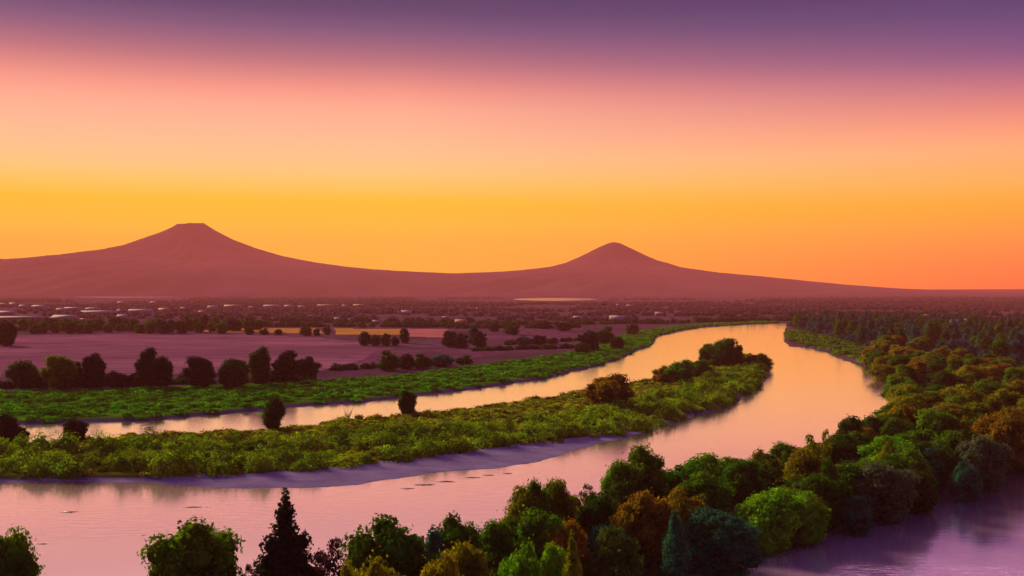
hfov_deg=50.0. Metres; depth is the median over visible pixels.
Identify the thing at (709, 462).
broadleaf tree
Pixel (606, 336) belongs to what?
hedge tree
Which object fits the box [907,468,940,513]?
broadleaf tree
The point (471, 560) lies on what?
broadleaf tree
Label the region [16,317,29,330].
belt tree
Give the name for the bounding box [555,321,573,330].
hedge tree
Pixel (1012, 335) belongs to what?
wood tree
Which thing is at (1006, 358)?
broadleaf tree
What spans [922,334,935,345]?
wood tree
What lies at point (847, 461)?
broadleaf tree
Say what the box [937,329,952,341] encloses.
wood tree
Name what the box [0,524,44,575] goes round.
broadleaf tree
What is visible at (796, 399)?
river water
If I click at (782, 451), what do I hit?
broadleaf tree
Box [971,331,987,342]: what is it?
wood tree
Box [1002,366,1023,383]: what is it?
broadleaf tree
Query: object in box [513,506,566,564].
broadleaf tree
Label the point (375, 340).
hedge tree
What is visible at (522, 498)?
broadleaf tree
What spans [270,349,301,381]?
broadleaf tree
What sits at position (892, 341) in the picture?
broadleaf tree
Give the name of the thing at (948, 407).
broadleaf tree
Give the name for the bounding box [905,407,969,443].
broadleaf tree
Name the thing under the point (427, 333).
field
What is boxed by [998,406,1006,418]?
broadleaf tree
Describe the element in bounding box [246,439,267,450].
broadleaf tree
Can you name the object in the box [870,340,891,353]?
broadleaf tree
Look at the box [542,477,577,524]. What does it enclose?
broadleaf tree
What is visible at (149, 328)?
belt tree
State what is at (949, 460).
broadleaf tree
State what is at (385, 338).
hedge tree
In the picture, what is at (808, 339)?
bank scrub
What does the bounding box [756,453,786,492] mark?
broadleaf tree
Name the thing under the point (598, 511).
broadleaf tree
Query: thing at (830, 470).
broadleaf tree
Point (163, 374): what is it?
broadleaf tree
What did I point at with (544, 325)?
hedge tree
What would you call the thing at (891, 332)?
wood tree
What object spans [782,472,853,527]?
broadleaf tree
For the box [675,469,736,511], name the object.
broadleaf tree
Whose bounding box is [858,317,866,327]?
wood tree
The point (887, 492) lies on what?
broadleaf tree
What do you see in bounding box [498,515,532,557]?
broadleaf tree
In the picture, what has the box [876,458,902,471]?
broadleaf tree
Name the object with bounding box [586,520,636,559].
broadleaf tree
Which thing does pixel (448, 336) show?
hedge tree
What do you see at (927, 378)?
broadleaf tree
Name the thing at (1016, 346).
wood tree
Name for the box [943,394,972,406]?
broadleaf tree
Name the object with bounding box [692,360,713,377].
broadleaf tree
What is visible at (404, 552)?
broadleaf tree
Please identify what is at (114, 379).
broadleaf tree
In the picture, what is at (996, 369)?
broadleaf tree
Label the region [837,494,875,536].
broadleaf tree
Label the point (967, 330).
wood tree
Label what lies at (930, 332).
wood tree
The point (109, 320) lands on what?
belt tree
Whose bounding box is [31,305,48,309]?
warehouse
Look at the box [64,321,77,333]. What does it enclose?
belt tree
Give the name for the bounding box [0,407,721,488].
sandbar
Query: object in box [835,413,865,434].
broadleaf tree
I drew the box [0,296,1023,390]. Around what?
ground
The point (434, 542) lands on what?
broadleaf tree
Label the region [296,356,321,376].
broadleaf tree
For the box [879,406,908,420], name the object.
broadleaf tree
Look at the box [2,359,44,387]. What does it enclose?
broadleaf tree
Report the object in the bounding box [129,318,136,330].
belt tree
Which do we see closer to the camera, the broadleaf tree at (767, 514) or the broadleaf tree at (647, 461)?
the broadleaf tree at (767, 514)
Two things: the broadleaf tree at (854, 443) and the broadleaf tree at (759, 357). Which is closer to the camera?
the broadleaf tree at (854, 443)
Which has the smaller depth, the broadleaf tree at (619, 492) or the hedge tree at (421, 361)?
the broadleaf tree at (619, 492)
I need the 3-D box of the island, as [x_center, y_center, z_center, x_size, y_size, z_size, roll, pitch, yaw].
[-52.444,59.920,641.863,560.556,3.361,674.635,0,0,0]
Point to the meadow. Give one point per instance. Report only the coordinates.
(113, 417)
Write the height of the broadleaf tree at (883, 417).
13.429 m
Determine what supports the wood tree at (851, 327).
on the forest floor
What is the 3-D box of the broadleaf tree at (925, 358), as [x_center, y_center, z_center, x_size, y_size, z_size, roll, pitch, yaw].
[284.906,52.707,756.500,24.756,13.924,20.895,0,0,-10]
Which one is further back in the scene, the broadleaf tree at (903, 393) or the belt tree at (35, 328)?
the belt tree at (35, 328)
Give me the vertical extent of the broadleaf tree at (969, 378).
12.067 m
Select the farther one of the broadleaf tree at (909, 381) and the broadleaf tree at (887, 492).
the broadleaf tree at (909, 381)
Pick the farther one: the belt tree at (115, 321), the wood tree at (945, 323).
the belt tree at (115, 321)
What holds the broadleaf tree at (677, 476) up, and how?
on the forest floor
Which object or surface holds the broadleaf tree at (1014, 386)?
on the forest floor
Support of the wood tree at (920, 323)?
on the forest floor
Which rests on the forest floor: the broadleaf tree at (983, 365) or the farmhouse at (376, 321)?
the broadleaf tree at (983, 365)
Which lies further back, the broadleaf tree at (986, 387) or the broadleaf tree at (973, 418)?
the broadleaf tree at (986, 387)
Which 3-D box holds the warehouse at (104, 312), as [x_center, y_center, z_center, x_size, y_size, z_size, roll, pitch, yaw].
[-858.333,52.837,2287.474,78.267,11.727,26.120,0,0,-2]
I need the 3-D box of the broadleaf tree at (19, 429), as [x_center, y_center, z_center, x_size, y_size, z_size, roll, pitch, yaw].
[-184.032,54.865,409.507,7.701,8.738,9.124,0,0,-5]
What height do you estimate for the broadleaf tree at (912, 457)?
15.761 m
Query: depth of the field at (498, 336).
1377.93 m
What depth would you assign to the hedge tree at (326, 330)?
1370.56 m
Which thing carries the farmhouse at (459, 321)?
on the ground
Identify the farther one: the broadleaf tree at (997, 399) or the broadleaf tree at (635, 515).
the broadleaf tree at (997, 399)
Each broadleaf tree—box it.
[0,320,19,345]
[0,412,20,443]
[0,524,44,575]
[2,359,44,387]
[10,424,30,443]
[36,354,80,388]
[61,418,91,441]
[70,361,83,386]
[81,352,106,387]
[104,369,126,386]
[125,372,138,386]
[133,346,157,386]
[137,507,245,575]
[152,355,174,386]
[179,355,217,386]
[215,355,251,386]
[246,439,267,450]
[247,345,271,384]
[260,395,286,428]
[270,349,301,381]
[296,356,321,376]
[336,513,439,575]
[340,555,365,575]
[358,549,405,575]
[397,389,417,415]
[420,544,459,575]
[422,524,450,564]
[437,510,490,572]
[449,537,493,575]
[479,518,514,573]
[482,542,518,575]
[494,537,545,575]
[496,478,547,525]
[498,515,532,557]
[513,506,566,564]
[527,476,554,515]
[540,534,566,575]
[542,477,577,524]
[546,516,592,574]
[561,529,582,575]
[570,494,586,524]
[575,493,616,534]
[579,373,637,406]
[579,483,595,504]
[581,479,654,514]
[581,524,645,575]
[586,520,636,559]
[599,452,647,492]
[608,487,676,566]
[624,438,670,517]
[652,365,669,382]
[658,484,706,550]
[660,463,688,497]
[662,467,684,500]
[663,358,697,383]
[674,452,722,485]
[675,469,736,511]
[682,507,773,575]
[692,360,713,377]
[698,343,714,364]
[701,337,741,366]
[716,456,750,478]
[717,455,767,507]
[727,344,745,365]
[731,483,801,556]
[738,352,774,366]
[739,490,790,511]
[747,446,785,479]
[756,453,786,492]
[759,480,835,508]
[769,440,799,468]
[776,442,822,488]
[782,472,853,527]
[786,490,831,545]
[805,433,824,469]
[817,440,857,464]
[817,456,843,521]
[819,429,833,464]
[824,432,865,460]
[834,458,859,465]
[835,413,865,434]
[836,459,865,497]
[836,460,923,523]
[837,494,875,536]
[838,431,875,456]
[856,435,924,462]
[857,455,883,467]
[859,412,887,435]
[861,347,876,361]
[862,364,897,379]
[862,426,879,445]
[864,349,886,362]
[869,403,924,429]
[870,338,886,346]
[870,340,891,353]
[870,355,892,365]
[874,414,892,419]
[874,440,897,460]
[875,450,906,471]
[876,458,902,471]
[877,335,897,346]
[877,382,923,399]
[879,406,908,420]
[879,417,914,437]
[879,445,938,489]
[880,374,915,389]
[882,395,926,407]
[884,379,921,400]
[885,382,921,403]
[886,354,912,366]
[886,402,919,426]
[887,344,905,355]
[887,372,907,384]
[890,390,914,399]
[891,334,907,346]
[891,346,916,355]
[893,383,917,396]
[894,430,919,443]
[895,363,919,384]
[895,393,928,414]
[904,352,931,357]
[905,336,931,349]
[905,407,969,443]
[907,359,927,375]
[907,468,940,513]
[909,355,937,367]
[914,372,940,387]
[914,440,960,487]
[917,445,947,487]
[918,402,966,423]
[919,391,942,407]
[921,426,969,474]
[926,352,947,358]
[926,357,947,372]
[927,429,976,445]
[928,384,951,400]
[929,370,966,388]
[931,355,943,359]
[933,345,951,357]
[938,382,986,404]
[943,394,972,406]
[945,357,965,372]
[946,460,985,501]
[947,347,970,359]
[947,355,964,364]
[952,362,990,381]
[954,434,1014,491]
[958,373,978,386]
[958,400,998,417]
[958,415,976,437]
[960,412,983,430]
[963,353,985,366]
[971,420,990,438]
[972,378,1008,396]
[973,404,1023,472]
[977,363,993,367]
[980,357,994,363]
[982,353,1000,358]
[982,388,1023,413]
[987,363,1012,379]
[988,358,1022,367]
[995,356,1016,363]
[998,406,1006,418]
[1000,378,1023,393]
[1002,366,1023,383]
[1016,398,1023,411]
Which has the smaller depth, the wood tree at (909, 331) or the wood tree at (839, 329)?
the wood tree at (909, 331)
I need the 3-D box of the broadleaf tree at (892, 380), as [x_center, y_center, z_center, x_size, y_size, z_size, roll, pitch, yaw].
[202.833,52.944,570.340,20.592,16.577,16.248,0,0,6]
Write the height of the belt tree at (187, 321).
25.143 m
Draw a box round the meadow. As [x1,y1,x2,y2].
[0,322,785,423]
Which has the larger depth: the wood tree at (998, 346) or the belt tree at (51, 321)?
the belt tree at (51, 321)
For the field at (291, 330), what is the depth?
1508.03 m
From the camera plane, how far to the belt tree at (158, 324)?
1430.05 m
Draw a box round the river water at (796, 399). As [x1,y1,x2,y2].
[0,323,887,575]
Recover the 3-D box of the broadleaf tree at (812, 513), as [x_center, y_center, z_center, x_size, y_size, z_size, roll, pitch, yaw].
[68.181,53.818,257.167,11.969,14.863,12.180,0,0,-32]
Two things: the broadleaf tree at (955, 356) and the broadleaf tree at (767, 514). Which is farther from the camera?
the broadleaf tree at (955, 356)
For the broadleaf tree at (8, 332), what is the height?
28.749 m
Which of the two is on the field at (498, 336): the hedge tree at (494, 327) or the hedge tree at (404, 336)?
the hedge tree at (494, 327)
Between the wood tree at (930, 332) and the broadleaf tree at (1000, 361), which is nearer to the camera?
the broadleaf tree at (1000, 361)
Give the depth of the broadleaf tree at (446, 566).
171.13 m
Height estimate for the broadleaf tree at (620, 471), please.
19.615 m
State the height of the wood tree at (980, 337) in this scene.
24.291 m
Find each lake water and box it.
[79,296,172,297]
[514,298,596,300]
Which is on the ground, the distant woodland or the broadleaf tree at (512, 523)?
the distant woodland
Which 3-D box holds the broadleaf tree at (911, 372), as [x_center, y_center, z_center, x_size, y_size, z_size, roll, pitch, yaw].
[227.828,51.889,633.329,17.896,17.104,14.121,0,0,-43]
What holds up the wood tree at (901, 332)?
on the forest floor
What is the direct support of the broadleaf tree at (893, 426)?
on the forest floor
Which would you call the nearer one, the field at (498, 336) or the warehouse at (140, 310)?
the field at (498, 336)
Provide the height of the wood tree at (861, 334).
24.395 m
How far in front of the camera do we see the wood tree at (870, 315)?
1661.86 m
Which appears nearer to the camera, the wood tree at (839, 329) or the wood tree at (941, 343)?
the wood tree at (941, 343)
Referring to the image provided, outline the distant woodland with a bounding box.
[0,296,1023,321]
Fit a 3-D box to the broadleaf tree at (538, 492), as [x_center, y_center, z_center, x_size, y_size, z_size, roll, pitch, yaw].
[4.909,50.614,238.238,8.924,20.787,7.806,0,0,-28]
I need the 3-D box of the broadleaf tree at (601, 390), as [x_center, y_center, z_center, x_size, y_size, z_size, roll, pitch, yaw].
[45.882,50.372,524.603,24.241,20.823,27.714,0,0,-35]
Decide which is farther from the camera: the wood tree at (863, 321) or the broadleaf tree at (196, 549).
the wood tree at (863, 321)
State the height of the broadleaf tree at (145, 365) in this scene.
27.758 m
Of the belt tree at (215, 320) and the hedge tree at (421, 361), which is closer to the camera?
the hedge tree at (421, 361)
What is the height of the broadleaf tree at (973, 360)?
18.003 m
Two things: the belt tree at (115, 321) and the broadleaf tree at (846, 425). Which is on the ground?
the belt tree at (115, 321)
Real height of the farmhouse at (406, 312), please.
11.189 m
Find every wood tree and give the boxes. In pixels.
[792,318,799,327]
[797,320,806,326]
[833,319,843,338]
[834,311,842,321]
[840,319,848,332]
[846,319,855,333]
[847,311,857,322]
[854,321,863,338]
[854,325,868,343]
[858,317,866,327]
[866,329,877,340]
[867,312,872,318]
[876,325,887,339]
[887,324,894,335]
[896,326,906,346]
[901,313,909,321]
[906,326,913,335]
[907,324,920,342]
[916,318,925,330]
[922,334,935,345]
[923,319,937,342]
[936,339,947,348]
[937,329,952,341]
[939,316,944,326]
[941,320,949,329]
[943,337,958,351]
[950,327,962,340]
[962,326,974,340]
[967,318,973,327]
[967,327,977,348]
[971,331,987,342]
[974,330,984,348]
[977,336,992,350]
[978,319,984,331]
[989,339,1011,356]
[994,322,1004,336]
[994,330,1007,342]
[996,317,1004,328]
[1004,317,1015,334]
[1006,327,1017,341]
[1006,338,1023,355]
[1013,318,1018,326]
[1013,332,1023,344]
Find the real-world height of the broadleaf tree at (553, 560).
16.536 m
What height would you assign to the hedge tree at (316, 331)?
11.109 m
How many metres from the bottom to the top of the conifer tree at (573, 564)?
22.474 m
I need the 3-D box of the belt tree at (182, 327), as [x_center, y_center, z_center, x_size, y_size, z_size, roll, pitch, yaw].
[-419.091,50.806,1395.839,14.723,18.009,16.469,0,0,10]
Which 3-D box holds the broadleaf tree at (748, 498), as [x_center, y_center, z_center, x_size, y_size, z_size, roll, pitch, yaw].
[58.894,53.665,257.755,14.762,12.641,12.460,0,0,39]
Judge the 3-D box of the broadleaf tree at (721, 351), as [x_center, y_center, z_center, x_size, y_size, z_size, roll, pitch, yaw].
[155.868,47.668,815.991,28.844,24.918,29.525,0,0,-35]
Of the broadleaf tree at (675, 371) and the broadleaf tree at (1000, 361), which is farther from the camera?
the broadleaf tree at (1000, 361)
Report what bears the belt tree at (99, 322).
on the ground
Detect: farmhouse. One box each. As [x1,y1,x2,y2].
[116,314,128,318]
[158,308,169,311]
[372,320,379,324]
[401,310,411,314]
[455,319,466,323]
[609,315,624,321]
[655,312,663,315]
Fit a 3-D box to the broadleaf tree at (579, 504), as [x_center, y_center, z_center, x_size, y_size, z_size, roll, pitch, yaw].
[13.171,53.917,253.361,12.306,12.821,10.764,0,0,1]
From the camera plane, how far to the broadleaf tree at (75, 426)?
413.35 m
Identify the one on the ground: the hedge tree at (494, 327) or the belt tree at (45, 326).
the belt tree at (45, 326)
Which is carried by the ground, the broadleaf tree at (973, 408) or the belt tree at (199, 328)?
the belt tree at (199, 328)
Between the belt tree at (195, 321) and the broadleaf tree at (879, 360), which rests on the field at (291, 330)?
the belt tree at (195, 321)
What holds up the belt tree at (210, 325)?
on the field at (291, 330)
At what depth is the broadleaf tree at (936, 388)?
529.02 m
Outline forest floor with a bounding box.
[661,355,1023,574]
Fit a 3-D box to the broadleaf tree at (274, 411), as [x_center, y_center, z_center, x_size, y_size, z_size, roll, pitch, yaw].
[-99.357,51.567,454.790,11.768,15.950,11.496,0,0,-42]
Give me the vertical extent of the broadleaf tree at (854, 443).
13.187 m
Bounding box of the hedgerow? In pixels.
[0,314,792,388]
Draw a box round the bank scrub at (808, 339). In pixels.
[783,329,870,369]
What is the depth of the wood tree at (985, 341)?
941.26 m
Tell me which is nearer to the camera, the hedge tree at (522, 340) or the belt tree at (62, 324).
the hedge tree at (522, 340)
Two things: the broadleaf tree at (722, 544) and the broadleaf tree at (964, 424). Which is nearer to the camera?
the broadleaf tree at (722, 544)
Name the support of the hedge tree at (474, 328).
on the ground
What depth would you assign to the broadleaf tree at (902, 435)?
359.69 m
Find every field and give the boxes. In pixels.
[0,334,393,376]
[204,328,322,332]
[334,328,402,334]
[344,349,507,371]
[408,329,447,337]
[480,329,576,341]
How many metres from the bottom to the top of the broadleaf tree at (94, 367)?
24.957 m
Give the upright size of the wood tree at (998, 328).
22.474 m
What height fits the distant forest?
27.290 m
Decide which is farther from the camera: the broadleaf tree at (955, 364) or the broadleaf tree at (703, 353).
the broadleaf tree at (703, 353)
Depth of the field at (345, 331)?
1474.48 m
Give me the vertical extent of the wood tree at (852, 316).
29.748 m
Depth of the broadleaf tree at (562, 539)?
210.91 m
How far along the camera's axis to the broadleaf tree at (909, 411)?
428.67 m
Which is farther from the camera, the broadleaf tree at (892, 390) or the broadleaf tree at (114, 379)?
the broadleaf tree at (114, 379)
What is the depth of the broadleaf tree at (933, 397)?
491.54 m
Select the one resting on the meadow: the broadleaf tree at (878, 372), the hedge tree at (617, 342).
the hedge tree at (617, 342)
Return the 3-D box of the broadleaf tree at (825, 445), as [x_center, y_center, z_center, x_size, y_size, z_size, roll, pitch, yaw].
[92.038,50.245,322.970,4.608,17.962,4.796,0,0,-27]
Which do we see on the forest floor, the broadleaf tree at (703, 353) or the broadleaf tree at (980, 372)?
the broadleaf tree at (980, 372)
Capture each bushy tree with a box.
[241,564,257,575]
[312,536,342,575]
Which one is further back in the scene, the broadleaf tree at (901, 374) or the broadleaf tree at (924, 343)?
the broadleaf tree at (924, 343)
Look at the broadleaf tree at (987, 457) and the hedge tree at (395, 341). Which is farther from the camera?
the hedge tree at (395, 341)
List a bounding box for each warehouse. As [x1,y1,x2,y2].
[0,311,17,315]
[0,316,50,321]
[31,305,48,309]
[50,315,81,320]
[64,307,83,310]
[81,311,119,315]
[128,309,153,313]
[223,305,241,307]
[317,304,338,306]
[353,304,366,307]
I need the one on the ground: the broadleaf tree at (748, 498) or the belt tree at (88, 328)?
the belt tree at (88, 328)
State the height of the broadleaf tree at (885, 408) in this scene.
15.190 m
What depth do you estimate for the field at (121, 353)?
1060.71 m
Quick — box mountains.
[0,223,1023,295]
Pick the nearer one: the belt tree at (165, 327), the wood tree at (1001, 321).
the wood tree at (1001, 321)
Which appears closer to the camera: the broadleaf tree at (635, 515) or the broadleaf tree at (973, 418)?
the broadleaf tree at (635, 515)
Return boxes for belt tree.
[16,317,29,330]
[28,324,43,333]
[39,316,48,323]
[40,321,48,332]
[46,318,57,329]
[49,322,60,332]
[60,317,73,331]
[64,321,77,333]
[75,321,86,332]
[83,319,94,333]
[91,322,98,330]
[95,318,105,329]
[101,323,112,331]
[107,316,115,325]
[111,315,123,329]
[114,323,127,330]
[119,317,129,329]
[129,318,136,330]
[134,323,145,332]
[144,322,156,333]
[154,319,165,332]
[159,321,171,333]
[166,318,175,331]
[175,322,187,333]
[183,315,192,330]
[192,318,200,329]
[192,320,205,332]
[200,314,208,328]
[207,322,216,331]
[212,317,220,329]
[213,321,227,333]
[227,319,241,330]
[242,316,251,331]
[254,320,263,329]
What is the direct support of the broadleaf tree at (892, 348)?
on the forest floor
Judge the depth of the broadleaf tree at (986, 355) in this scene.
770.88 m
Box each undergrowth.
[573,346,1005,575]
[785,321,1023,363]
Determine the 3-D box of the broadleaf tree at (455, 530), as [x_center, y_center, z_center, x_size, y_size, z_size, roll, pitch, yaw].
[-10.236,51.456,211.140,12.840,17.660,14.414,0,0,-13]
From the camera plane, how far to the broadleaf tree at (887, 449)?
320.27 m
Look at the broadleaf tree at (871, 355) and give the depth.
834.33 m
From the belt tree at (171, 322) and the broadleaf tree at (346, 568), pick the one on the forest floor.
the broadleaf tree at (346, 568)
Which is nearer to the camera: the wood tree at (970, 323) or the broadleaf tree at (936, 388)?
the broadleaf tree at (936, 388)
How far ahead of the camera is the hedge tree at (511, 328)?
1367.75 m
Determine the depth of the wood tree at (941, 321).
1444.47 m
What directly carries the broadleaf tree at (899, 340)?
on the forest floor
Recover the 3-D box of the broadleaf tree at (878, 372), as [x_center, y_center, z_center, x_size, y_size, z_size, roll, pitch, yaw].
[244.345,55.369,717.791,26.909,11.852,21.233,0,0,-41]
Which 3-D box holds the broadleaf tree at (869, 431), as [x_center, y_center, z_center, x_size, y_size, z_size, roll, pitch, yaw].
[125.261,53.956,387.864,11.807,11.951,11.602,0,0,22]
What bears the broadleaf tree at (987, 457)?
on the forest floor
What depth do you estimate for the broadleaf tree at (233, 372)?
642.90 m
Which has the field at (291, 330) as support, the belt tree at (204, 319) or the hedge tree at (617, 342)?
the belt tree at (204, 319)
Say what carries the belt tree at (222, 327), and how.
on the ground
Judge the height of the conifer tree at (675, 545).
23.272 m
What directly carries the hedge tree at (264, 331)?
on the ground
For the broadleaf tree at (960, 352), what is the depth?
780.84 m
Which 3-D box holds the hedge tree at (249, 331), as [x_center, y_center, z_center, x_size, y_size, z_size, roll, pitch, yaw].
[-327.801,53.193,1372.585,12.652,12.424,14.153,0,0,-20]
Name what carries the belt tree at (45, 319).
on the ground
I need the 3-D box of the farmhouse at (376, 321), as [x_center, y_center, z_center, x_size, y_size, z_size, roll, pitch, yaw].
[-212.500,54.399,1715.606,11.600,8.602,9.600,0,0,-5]
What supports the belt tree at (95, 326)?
on the ground
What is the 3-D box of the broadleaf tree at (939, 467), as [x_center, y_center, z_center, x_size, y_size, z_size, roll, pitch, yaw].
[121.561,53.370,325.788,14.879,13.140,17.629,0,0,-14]
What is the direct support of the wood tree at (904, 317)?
on the forest floor
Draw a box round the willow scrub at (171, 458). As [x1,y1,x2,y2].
[0,357,771,479]
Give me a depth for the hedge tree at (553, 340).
1141.17 m
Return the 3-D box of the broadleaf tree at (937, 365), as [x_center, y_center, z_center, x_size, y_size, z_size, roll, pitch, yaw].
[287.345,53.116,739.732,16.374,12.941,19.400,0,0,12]
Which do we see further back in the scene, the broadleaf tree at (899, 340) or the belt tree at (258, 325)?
the belt tree at (258, 325)
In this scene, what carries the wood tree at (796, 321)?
on the forest floor
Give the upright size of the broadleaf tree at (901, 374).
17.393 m
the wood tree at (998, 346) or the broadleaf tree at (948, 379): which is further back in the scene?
the wood tree at (998, 346)
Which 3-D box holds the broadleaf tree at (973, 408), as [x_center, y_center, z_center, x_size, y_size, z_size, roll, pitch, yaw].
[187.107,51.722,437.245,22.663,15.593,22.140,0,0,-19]
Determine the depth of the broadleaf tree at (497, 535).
217.05 m
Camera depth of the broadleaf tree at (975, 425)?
365.08 m
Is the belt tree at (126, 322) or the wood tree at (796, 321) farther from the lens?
the wood tree at (796, 321)
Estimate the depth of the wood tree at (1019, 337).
973.84 m
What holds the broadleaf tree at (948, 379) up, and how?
on the forest floor
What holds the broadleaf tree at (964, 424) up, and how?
on the forest floor
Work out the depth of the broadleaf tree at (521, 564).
186.29 m
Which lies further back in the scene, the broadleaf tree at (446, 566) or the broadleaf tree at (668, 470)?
the broadleaf tree at (668, 470)
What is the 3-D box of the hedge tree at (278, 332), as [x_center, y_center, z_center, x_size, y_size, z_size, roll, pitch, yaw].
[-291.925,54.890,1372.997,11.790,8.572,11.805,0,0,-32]
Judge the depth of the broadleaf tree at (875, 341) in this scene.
945.19 m
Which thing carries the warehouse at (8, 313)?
on the ground
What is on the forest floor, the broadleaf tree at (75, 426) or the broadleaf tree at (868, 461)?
the broadleaf tree at (868, 461)
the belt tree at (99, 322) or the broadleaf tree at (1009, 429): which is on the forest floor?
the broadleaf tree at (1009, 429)
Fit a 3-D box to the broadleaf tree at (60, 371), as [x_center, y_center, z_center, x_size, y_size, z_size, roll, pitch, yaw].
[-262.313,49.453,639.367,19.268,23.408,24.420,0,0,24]
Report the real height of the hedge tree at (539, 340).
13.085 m
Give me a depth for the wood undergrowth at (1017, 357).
1102.59 m
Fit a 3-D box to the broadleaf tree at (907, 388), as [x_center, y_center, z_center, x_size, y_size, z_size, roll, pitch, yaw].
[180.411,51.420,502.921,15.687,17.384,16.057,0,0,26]
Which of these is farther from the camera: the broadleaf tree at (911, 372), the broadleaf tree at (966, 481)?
the broadleaf tree at (911, 372)
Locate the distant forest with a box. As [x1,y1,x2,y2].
[783,309,1023,323]
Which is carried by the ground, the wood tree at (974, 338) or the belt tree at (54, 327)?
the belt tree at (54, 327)
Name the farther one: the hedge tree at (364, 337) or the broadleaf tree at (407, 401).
the hedge tree at (364, 337)
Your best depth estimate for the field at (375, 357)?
978.83 m
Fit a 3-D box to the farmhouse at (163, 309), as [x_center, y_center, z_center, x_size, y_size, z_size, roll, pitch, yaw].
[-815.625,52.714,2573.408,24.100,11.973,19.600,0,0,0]
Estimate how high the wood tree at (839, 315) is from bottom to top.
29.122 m
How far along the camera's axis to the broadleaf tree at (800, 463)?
292.11 m
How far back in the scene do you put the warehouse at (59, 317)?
1906.93 m
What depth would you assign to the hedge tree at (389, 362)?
772.53 m
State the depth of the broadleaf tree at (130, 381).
645.99 m
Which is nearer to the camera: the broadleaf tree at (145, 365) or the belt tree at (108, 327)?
the broadleaf tree at (145, 365)
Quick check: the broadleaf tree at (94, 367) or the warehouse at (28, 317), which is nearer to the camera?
the broadleaf tree at (94, 367)
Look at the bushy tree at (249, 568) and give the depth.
191.04 m
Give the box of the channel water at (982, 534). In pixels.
[688,468,1023,575]
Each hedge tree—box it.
[245,327,254,334]
[259,328,269,334]
[274,329,281,334]
[299,326,312,335]
[313,328,320,335]
[322,325,330,334]
[357,331,371,345]
[369,334,380,345]
[375,349,401,370]
[380,333,390,345]
[390,336,399,345]
[397,353,415,368]
[399,328,409,342]
[414,353,434,368]
[430,354,454,366]
[441,330,456,346]
[452,333,468,347]
[454,355,473,364]
[468,324,478,345]
[472,331,487,347]
[488,322,501,331]
[502,322,520,334]
[514,336,532,345]
[531,335,546,344]
[535,321,553,328]
[546,337,557,343]
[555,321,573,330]
[574,343,590,352]
[576,328,599,350]
[596,324,614,343]
[609,337,625,348]
[625,324,639,333]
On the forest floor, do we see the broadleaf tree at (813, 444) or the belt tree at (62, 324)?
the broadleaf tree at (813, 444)
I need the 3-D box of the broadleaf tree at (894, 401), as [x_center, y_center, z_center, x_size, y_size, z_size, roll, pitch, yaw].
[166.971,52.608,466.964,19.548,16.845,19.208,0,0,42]
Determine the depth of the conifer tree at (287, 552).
195.37 m
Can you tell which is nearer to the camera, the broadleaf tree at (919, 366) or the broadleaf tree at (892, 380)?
the broadleaf tree at (892, 380)
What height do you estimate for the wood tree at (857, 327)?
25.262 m
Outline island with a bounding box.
[0,368,772,480]
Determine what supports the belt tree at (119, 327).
on the ground
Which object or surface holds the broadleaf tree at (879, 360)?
on the ground
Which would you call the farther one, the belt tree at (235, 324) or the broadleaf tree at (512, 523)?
the belt tree at (235, 324)
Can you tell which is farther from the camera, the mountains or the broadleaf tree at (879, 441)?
the mountains
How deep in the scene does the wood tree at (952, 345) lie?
907.17 m
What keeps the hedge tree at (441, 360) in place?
on the ground
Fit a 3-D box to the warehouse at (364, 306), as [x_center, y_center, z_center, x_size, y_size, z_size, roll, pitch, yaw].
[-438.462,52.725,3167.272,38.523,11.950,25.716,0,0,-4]
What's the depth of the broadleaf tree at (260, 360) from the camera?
660.32 m
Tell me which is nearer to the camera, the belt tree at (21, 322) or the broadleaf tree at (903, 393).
the broadleaf tree at (903, 393)
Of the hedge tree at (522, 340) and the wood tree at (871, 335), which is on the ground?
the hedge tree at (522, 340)
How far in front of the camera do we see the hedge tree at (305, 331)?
1346.82 m
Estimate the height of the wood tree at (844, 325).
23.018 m
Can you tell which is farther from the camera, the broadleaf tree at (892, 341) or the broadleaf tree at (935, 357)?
the broadleaf tree at (892, 341)
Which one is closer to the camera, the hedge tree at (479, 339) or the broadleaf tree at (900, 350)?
the broadleaf tree at (900, 350)
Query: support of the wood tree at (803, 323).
on the forest floor
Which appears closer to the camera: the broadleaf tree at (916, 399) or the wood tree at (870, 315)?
the broadleaf tree at (916, 399)
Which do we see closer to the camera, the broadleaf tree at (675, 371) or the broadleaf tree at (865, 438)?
the broadleaf tree at (865, 438)
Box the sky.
[0,0,1023,288]
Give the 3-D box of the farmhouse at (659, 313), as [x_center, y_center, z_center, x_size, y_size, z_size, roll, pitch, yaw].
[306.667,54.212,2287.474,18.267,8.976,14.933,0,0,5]
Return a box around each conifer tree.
[248,487,319,575]
[660,507,694,575]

